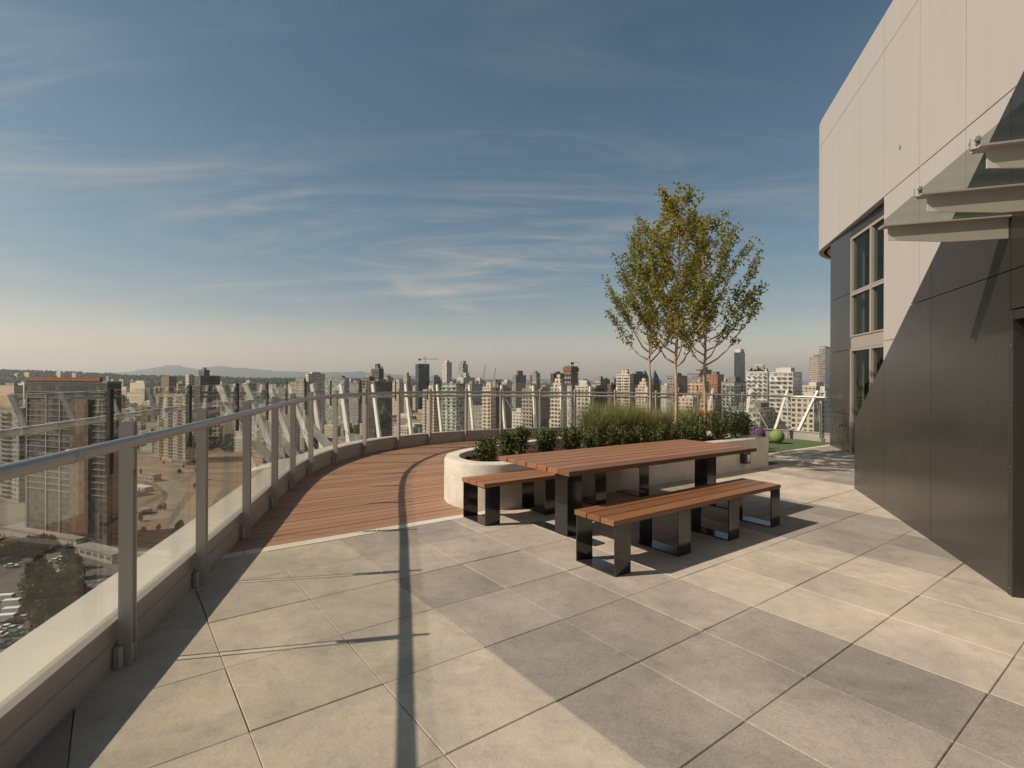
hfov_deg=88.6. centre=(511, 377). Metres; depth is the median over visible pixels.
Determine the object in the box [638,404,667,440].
grass clump
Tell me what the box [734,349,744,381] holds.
tower block
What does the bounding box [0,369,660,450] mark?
distant woodland
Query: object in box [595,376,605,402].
tower block
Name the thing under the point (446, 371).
tower block
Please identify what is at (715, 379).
tower block
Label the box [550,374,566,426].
tower block
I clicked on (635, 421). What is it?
grass clump
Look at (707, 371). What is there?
tower block
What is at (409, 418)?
slanted strut
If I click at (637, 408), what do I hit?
grass clump
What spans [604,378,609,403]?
tower block
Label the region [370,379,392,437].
tower block
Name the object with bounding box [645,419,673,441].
box shrub
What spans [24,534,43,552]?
town tree
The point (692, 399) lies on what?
tower block
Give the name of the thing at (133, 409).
building
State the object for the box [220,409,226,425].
building
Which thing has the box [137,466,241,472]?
road
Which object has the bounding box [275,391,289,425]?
tower block
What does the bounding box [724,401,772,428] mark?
tower block
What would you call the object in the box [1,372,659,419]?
hills
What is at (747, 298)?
slim tree
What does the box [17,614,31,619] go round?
parked car
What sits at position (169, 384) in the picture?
tower block
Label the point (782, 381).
tower block
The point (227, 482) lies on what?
bare ground
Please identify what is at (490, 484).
bench
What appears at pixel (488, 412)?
tower block
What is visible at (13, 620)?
parked car
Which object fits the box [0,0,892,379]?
sky
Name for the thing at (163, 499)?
road
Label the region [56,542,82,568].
town tree
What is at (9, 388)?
tower block
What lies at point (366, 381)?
tower block
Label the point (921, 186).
rooftop building
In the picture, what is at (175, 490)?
road
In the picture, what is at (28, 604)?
town tree
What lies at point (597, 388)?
tower block
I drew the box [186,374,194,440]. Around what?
tower block
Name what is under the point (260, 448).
slanted strut
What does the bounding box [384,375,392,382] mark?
tower block
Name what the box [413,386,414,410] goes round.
tower block
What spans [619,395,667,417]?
grass clump
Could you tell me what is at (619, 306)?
slim tree
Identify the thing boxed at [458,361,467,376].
tower block
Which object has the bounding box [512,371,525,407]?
tower block
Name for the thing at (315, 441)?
building
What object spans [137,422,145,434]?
building
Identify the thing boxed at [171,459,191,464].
site shed
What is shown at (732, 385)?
tower block
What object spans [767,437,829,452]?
turf
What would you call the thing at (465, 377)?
tower block
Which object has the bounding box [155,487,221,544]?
road
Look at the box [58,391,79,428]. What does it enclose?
slanted strut
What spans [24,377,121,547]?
tower block
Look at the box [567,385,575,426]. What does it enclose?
tower block
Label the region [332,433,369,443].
building
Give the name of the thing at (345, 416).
slanted strut
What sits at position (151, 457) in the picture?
site shed
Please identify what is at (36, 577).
town tree
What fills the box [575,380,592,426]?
tower block
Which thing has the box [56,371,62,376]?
hillside house
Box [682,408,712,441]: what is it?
box shrub
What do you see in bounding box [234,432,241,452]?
building
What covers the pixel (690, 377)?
tower block
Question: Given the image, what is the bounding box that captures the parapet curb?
[0,427,829,767]
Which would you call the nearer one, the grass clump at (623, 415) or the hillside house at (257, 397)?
the grass clump at (623, 415)
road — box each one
[0,551,79,565]
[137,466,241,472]
[137,473,185,520]
[142,481,167,515]
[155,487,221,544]
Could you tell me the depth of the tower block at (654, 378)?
785.46 m
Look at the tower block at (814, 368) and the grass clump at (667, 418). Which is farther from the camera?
the tower block at (814, 368)
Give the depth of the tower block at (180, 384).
1186.76 m
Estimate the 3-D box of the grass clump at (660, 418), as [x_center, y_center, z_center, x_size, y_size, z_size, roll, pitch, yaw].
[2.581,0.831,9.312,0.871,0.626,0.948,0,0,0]
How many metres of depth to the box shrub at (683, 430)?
8.89 m
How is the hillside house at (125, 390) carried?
on the hills
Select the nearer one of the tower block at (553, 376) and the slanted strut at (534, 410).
the slanted strut at (534, 410)
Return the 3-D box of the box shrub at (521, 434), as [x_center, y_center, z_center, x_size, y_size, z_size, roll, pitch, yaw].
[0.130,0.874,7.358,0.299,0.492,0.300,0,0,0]
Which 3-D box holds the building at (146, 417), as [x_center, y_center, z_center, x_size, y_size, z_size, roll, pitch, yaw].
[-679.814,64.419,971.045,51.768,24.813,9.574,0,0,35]
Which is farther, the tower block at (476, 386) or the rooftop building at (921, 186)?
the tower block at (476, 386)
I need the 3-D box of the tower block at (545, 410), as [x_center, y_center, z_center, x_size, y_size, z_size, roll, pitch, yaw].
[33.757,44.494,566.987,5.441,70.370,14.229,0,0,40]
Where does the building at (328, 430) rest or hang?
on the ground at (12, 512)
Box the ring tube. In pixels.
[0,395,669,437]
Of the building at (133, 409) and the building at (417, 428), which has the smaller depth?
the building at (417, 428)
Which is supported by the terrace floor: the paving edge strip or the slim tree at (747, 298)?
the paving edge strip
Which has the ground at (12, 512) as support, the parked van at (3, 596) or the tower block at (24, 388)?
the tower block at (24, 388)
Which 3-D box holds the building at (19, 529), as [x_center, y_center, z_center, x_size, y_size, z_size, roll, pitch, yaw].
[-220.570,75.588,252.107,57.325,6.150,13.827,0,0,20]
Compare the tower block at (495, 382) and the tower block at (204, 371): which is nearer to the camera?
the tower block at (204, 371)
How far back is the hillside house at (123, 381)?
2072.24 m
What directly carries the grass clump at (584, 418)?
on the planter
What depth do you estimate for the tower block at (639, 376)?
631.86 m
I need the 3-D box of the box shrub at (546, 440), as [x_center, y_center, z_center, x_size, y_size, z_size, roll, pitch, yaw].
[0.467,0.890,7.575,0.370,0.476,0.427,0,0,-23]
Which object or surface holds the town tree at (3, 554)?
on the car park
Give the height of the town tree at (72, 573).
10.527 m
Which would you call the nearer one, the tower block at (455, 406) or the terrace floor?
the terrace floor
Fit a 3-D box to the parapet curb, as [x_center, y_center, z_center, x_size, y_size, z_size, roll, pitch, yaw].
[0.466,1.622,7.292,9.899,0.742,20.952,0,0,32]
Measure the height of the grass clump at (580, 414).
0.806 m
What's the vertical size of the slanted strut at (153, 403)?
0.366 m
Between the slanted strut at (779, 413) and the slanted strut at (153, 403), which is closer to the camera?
the slanted strut at (153, 403)
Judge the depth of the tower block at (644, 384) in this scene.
505.37 m
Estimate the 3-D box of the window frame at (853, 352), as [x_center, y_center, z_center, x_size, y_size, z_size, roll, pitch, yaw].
[7.534,0.532,11.290,0.110,2.384,1.094,0,0,15]
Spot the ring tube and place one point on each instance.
(12, 432)
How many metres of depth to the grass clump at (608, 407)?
9.11 m
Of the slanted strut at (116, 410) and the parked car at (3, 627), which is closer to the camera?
the slanted strut at (116, 410)
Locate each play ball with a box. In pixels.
[750,426,765,436]
[769,430,784,442]
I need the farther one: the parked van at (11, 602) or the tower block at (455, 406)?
the tower block at (455, 406)
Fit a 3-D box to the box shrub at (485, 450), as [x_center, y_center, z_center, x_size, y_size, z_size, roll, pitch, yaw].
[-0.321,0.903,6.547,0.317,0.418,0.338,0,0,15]
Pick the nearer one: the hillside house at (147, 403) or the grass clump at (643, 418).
the grass clump at (643, 418)
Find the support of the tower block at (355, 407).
on the ground at (12, 512)
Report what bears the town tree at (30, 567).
on the car park
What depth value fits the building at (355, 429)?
688.82 m
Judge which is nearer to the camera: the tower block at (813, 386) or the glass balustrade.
the glass balustrade
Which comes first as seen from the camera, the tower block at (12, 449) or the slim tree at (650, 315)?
the slim tree at (650, 315)
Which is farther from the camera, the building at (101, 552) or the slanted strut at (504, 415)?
the building at (101, 552)
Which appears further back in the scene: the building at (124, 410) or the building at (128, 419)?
the building at (124, 410)
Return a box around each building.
[0,521,85,549]
[74,542,117,563]
[121,409,129,412]
[121,418,137,421]
[122,407,141,421]
[136,406,150,419]
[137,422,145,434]
[139,428,152,452]
[150,406,156,420]
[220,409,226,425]
[224,418,242,434]
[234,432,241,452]
[251,420,258,429]
[278,425,296,459]
[313,438,332,449]
[324,424,340,437]
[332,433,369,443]
[349,423,357,433]
[394,413,415,418]
[394,423,422,435]
[819,0,1023,597]
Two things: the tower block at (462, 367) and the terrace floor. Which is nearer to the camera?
the terrace floor
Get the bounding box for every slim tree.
[601,213,684,414]
[621,179,731,434]
[664,209,768,419]
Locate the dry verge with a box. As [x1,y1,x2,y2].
[137,548,150,557]
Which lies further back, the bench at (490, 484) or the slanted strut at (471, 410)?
the slanted strut at (471, 410)
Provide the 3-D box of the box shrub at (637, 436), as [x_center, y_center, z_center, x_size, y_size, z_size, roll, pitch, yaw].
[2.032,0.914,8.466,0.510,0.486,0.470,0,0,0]
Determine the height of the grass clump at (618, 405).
0.854 m
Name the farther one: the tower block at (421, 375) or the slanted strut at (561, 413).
the tower block at (421, 375)
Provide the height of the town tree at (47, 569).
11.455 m
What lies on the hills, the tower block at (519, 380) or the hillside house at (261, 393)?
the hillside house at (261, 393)
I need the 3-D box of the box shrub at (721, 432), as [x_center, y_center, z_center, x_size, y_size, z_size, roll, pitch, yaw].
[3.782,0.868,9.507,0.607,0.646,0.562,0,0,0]
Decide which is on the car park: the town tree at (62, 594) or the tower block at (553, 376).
the town tree at (62, 594)
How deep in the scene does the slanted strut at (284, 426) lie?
10.07 m
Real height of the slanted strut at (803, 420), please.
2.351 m
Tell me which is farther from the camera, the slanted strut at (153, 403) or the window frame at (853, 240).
the window frame at (853, 240)
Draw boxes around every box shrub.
[471,433,499,461]
[497,430,517,455]
[512,423,530,454]
[535,424,559,451]
[558,423,585,449]
[579,418,608,447]
[603,421,629,445]
[623,420,652,443]
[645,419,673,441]
[666,419,696,439]
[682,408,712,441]
[706,408,733,440]
[720,404,752,438]
[733,406,759,434]
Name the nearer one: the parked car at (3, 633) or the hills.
the parked car at (3, 633)
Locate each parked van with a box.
[0,593,16,601]
[0,612,18,622]
[1,598,22,606]
[1,606,20,612]
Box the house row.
[153,440,195,460]
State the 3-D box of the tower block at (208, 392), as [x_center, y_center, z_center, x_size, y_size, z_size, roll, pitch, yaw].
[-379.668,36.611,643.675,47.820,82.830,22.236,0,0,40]
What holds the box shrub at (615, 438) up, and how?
in the planter
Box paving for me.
[14,446,1023,767]
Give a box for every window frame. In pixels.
[850,225,869,293]
[850,286,870,336]
[850,346,869,454]
[870,215,883,284]
[870,280,883,332]
[870,344,883,387]
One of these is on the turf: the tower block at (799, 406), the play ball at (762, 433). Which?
the play ball at (762, 433)
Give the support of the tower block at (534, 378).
on the ground at (12, 512)
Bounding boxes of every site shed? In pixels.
[137,484,153,491]
[137,506,152,514]
[141,472,161,481]
[144,455,160,459]
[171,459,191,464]
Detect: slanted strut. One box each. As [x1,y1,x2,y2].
[7,393,32,436]
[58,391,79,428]
[114,400,123,420]
[145,387,159,415]
[216,384,281,469]
[243,384,299,459]
[269,384,318,449]
[288,383,332,449]
[310,383,353,447]
[339,383,356,441]
[371,383,404,437]
[404,384,413,433]
[436,384,462,431]
[468,384,474,429]
[500,385,522,428]
[532,385,536,427]
[559,385,579,426]
[589,386,592,410]
[644,387,648,408]
[708,388,714,410]
[745,389,767,427]
[774,390,787,428]
[797,390,818,429]
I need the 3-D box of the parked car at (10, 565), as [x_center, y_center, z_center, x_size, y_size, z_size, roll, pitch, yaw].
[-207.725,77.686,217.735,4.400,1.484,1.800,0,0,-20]
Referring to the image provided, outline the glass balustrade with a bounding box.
[0,380,829,669]
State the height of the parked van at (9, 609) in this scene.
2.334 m
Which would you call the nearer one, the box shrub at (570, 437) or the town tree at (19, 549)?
the box shrub at (570, 437)
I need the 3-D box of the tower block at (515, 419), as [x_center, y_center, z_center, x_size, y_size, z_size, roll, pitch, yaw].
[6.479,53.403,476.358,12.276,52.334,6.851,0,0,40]
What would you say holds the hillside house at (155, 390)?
on the hills
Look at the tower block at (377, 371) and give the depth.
548.66 m
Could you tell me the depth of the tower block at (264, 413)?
568.16 m
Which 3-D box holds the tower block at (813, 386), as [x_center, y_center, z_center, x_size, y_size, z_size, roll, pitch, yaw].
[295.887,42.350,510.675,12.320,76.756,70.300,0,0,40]
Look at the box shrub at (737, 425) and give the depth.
9.77 m
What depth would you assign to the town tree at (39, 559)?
200.39 m
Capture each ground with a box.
[0,379,809,652]
[137,453,253,550]
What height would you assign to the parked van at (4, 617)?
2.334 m
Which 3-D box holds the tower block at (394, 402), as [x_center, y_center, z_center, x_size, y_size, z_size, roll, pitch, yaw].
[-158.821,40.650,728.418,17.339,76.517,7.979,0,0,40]
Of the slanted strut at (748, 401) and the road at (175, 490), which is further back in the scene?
the road at (175, 490)
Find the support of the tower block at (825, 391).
on the ground at (12, 512)
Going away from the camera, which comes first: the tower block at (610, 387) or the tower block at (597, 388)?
the tower block at (597, 388)
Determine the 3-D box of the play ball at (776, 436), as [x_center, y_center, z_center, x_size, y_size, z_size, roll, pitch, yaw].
[6.794,1.497,13.450,0.356,0.356,0.356,0,0,0]
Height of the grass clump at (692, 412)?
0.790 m
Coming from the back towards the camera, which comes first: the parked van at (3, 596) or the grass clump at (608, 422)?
the parked van at (3, 596)
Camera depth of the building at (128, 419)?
731.27 m
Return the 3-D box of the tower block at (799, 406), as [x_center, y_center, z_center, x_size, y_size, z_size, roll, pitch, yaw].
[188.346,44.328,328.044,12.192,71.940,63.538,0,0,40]
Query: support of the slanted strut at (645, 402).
attached to the ring tube
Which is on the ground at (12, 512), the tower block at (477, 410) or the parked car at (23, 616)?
the tower block at (477, 410)
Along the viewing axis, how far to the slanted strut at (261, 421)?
9.47 m
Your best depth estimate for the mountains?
12325.42 m
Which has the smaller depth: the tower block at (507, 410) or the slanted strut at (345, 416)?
the slanted strut at (345, 416)
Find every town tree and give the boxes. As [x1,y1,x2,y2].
[0,535,22,557]
[0,545,8,561]
[4,537,31,556]
[14,535,34,554]
[17,561,39,594]
[18,584,39,614]
[20,551,53,581]
[20,568,44,601]
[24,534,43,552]
[26,583,64,618]
[27,604,47,631]
[32,532,55,551]
[41,562,56,577]
[47,585,72,614]
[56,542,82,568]
[63,565,88,588]
[64,582,81,604]
[66,552,89,577]
[70,577,92,595]
[176,519,184,527]
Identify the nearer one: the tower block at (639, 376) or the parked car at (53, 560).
the parked car at (53, 560)
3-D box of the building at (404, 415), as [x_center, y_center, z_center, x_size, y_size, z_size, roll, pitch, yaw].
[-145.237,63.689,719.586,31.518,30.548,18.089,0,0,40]
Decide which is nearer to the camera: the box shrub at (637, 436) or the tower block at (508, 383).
the box shrub at (637, 436)
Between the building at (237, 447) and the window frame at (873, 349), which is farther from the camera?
the building at (237, 447)
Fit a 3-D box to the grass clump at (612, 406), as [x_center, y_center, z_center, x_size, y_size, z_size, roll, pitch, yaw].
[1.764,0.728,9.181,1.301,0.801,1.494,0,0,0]
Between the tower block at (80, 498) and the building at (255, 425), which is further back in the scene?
the building at (255, 425)
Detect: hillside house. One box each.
[24,372,31,376]
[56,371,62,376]
[119,379,125,385]
[122,387,129,395]
[143,400,151,405]
[154,387,157,397]
[245,395,259,404]
[258,390,263,398]
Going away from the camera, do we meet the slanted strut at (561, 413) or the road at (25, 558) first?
the slanted strut at (561, 413)
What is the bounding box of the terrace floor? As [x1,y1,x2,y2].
[68,463,773,762]
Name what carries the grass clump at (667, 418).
on the planter
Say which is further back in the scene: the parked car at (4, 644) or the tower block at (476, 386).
the tower block at (476, 386)
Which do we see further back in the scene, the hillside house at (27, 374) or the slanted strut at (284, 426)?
the hillside house at (27, 374)
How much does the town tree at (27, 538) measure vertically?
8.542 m
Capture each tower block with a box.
[0,383,22,405]
[0,403,24,501]
[18,382,25,406]
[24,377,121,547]
[130,381,153,405]
[157,391,192,460]
[161,377,176,392]
[177,381,185,392]
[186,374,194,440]
[194,375,219,440]
[198,367,209,375]
[251,428,267,465]
[258,402,279,424]
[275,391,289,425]
[291,378,309,451]
[305,372,324,433]
[325,376,349,435]
[349,380,361,424]
[358,418,422,435]
[361,375,374,437]
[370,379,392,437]
[371,364,383,380]
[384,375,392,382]
[392,380,403,417]
[403,372,410,412]
[412,409,422,419]
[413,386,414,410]
[415,364,428,412]
[422,385,441,432]
[430,375,439,389]
[441,381,464,430]
[442,361,451,382]
[457,373,474,383]
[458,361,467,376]
[464,405,515,429]
[465,381,482,408]
[475,378,483,383]
[482,382,495,428]
[491,379,501,386]
[496,384,510,428]
[502,380,511,405]
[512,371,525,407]
[512,408,521,427]
[521,385,536,427]
[530,371,539,418]
[537,387,548,427]
[550,371,563,417]
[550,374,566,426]
[563,364,579,385]
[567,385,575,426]
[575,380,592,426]
[593,385,604,411]
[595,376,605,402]
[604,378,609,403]
[607,382,615,407]
[616,369,633,412]
[633,371,647,405]
[635,378,652,411]
[651,370,658,411]
[659,379,660,407]
[661,383,666,411]
[667,373,686,416]
[678,395,696,415]
[687,371,706,392]
[688,377,708,396]
[696,367,711,373]
[698,393,721,424]
[706,371,723,396]
[721,377,745,418]
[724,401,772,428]
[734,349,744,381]
[746,365,771,401]
[769,367,801,429]
[791,391,819,431]
[802,382,829,395]
[810,354,818,381]
[814,386,829,432]
[819,346,832,384]
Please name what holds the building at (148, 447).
on the ground at (12, 512)
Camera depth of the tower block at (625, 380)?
544.62 m
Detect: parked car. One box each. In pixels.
[0,623,17,630]
[0,631,7,636]
[0,641,12,646]
[2,638,17,643]
[3,618,22,623]
[4,563,18,567]
[4,624,23,631]
[5,629,25,636]
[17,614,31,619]
[48,558,59,561]
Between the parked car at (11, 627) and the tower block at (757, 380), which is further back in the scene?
the tower block at (757, 380)
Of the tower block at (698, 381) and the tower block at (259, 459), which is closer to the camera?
the tower block at (259, 459)
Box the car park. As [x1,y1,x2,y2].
[0,548,117,640]
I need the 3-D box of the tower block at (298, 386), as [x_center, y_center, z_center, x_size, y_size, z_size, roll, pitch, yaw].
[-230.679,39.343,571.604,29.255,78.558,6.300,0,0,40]
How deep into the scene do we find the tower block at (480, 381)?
1005.36 m
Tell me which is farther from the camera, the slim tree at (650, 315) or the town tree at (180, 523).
the town tree at (180, 523)
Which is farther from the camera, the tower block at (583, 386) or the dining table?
the tower block at (583, 386)
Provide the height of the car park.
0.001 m
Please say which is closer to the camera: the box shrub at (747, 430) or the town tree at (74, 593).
the box shrub at (747, 430)
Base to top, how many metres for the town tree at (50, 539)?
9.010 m
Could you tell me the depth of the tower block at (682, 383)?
564.79 m
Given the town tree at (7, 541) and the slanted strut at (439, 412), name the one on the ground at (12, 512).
the town tree at (7, 541)
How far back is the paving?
2.94 m
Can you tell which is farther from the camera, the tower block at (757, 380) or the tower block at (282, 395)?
the tower block at (282, 395)
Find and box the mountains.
[83,365,808,382]
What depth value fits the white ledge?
8.39 m
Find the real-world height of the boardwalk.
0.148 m
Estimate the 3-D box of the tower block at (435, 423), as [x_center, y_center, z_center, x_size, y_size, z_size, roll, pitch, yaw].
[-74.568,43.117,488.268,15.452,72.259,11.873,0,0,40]
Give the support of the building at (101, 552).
on the ground at (12, 512)
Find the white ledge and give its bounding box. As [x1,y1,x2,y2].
[251,457,289,475]
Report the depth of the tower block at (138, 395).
1275.02 m
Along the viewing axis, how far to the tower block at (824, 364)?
602.55 m
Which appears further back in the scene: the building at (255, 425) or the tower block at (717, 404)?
the building at (255, 425)
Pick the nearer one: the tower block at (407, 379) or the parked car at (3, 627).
the parked car at (3, 627)
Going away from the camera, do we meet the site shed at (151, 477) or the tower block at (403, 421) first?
the site shed at (151, 477)
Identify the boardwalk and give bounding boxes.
[226,437,535,553]
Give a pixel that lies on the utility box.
(745, 458)
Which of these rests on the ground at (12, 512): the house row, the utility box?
the house row
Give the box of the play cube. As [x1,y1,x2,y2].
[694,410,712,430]
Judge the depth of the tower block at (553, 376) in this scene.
652.95 m
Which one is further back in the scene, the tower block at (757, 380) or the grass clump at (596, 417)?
the tower block at (757, 380)
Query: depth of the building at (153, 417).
946.25 m
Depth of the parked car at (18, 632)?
159.84 m
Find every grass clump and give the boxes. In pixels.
[558,395,605,418]
[561,404,603,426]
[562,401,602,446]
[570,399,620,437]
[571,403,616,439]
[576,400,633,445]
[594,398,626,423]
[599,397,625,418]
[604,399,653,442]
[605,397,648,433]
[605,397,658,418]
[607,397,654,433]
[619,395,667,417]
[624,408,649,429]
[629,400,667,442]
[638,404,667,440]
[647,408,676,426]
[656,409,684,439]
[661,398,707,427]
[661,406,688,439]
[673,409,691,436]
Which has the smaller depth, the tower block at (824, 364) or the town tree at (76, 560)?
the town tree at (76, 560)
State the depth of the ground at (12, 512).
324.92 m
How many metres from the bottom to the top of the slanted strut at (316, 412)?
2.377 m
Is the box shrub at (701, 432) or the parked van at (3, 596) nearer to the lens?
the box shrub at (701, 432)
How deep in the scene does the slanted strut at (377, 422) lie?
12.75 m
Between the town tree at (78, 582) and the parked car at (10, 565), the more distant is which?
the parked car at (10, 565)
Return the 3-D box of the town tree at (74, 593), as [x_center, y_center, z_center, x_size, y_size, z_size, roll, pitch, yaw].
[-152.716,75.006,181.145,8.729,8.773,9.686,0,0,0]
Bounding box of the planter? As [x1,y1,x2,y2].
[444,431,768,510]
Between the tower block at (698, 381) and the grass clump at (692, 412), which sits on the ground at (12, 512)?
the tower block at (698, 381)
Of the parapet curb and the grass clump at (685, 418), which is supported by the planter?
the grass clump at (685, 418)
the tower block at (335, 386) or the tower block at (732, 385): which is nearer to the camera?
the tower block at (732, 385)
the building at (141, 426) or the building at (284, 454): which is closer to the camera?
the building at (284, 454)
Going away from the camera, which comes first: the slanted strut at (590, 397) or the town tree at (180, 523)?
the slanted strut at (590, 397)
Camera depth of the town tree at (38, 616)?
161.53 m
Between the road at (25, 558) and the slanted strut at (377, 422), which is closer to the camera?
the slanted strut at (377, 422)
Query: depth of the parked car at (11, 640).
155.03 m
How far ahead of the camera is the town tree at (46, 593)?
172.10 m
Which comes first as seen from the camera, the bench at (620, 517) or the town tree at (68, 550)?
the bench at (620, 517)
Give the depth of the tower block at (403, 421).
654.10 m
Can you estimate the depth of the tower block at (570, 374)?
694.43 m
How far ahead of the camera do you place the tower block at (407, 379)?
803.70 m
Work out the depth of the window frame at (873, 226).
10.70 m
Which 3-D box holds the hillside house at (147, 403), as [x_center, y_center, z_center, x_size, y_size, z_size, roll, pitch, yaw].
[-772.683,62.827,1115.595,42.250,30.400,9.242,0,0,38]
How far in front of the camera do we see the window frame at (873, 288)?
10.70 m
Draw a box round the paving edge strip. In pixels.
[221,445,829,558]
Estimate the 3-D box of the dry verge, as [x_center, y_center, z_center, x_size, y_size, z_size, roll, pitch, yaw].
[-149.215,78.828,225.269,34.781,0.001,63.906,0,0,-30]
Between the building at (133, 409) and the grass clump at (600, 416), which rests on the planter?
the grass clump at (600, 416)
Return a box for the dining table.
[499,439,756,545]
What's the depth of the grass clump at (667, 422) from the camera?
9.27 m
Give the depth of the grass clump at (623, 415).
8.84 m
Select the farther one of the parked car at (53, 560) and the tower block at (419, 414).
the tower block at (419, 414)
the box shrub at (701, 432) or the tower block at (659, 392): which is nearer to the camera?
the box shrub at (701, 432)
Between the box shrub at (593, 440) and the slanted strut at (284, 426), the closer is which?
the box shrub at (593, 440)
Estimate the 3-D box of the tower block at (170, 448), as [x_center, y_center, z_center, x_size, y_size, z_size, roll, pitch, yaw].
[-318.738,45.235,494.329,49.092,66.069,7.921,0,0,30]
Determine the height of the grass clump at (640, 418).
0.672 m
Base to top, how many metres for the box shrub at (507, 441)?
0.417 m
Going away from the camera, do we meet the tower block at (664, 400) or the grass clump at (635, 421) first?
the grass clump at (635, 421)
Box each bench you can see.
[462,466,648,525]
[574,478,780,576]
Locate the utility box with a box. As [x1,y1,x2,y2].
[740,452,750,463]
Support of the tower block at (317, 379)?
on the ground at (12, 512)
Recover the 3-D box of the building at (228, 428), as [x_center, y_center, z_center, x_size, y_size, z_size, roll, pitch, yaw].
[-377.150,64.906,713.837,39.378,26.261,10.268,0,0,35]
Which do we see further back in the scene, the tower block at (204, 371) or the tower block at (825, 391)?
the tower block at (204, 371)
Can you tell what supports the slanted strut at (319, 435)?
attached to the terrace tower
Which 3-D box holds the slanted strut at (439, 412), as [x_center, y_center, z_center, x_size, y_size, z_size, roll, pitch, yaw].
[-1.440,1.347,13.790,0.542,2.376,1.440,0,0,-36]
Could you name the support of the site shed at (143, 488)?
on the ground at (12, 512)
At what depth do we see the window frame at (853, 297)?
11.76 m
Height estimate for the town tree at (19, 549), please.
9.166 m
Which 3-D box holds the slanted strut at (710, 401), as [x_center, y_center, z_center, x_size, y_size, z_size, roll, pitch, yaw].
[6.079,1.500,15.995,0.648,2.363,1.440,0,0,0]
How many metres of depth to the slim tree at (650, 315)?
9.08 m
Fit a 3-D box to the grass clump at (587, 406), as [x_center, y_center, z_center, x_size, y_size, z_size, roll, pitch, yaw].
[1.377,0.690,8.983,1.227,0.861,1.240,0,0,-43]
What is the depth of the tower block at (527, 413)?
402.61 m
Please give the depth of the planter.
7.18 m
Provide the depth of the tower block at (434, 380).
1005.01 m
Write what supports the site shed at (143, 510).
on the ground at (12, 512)

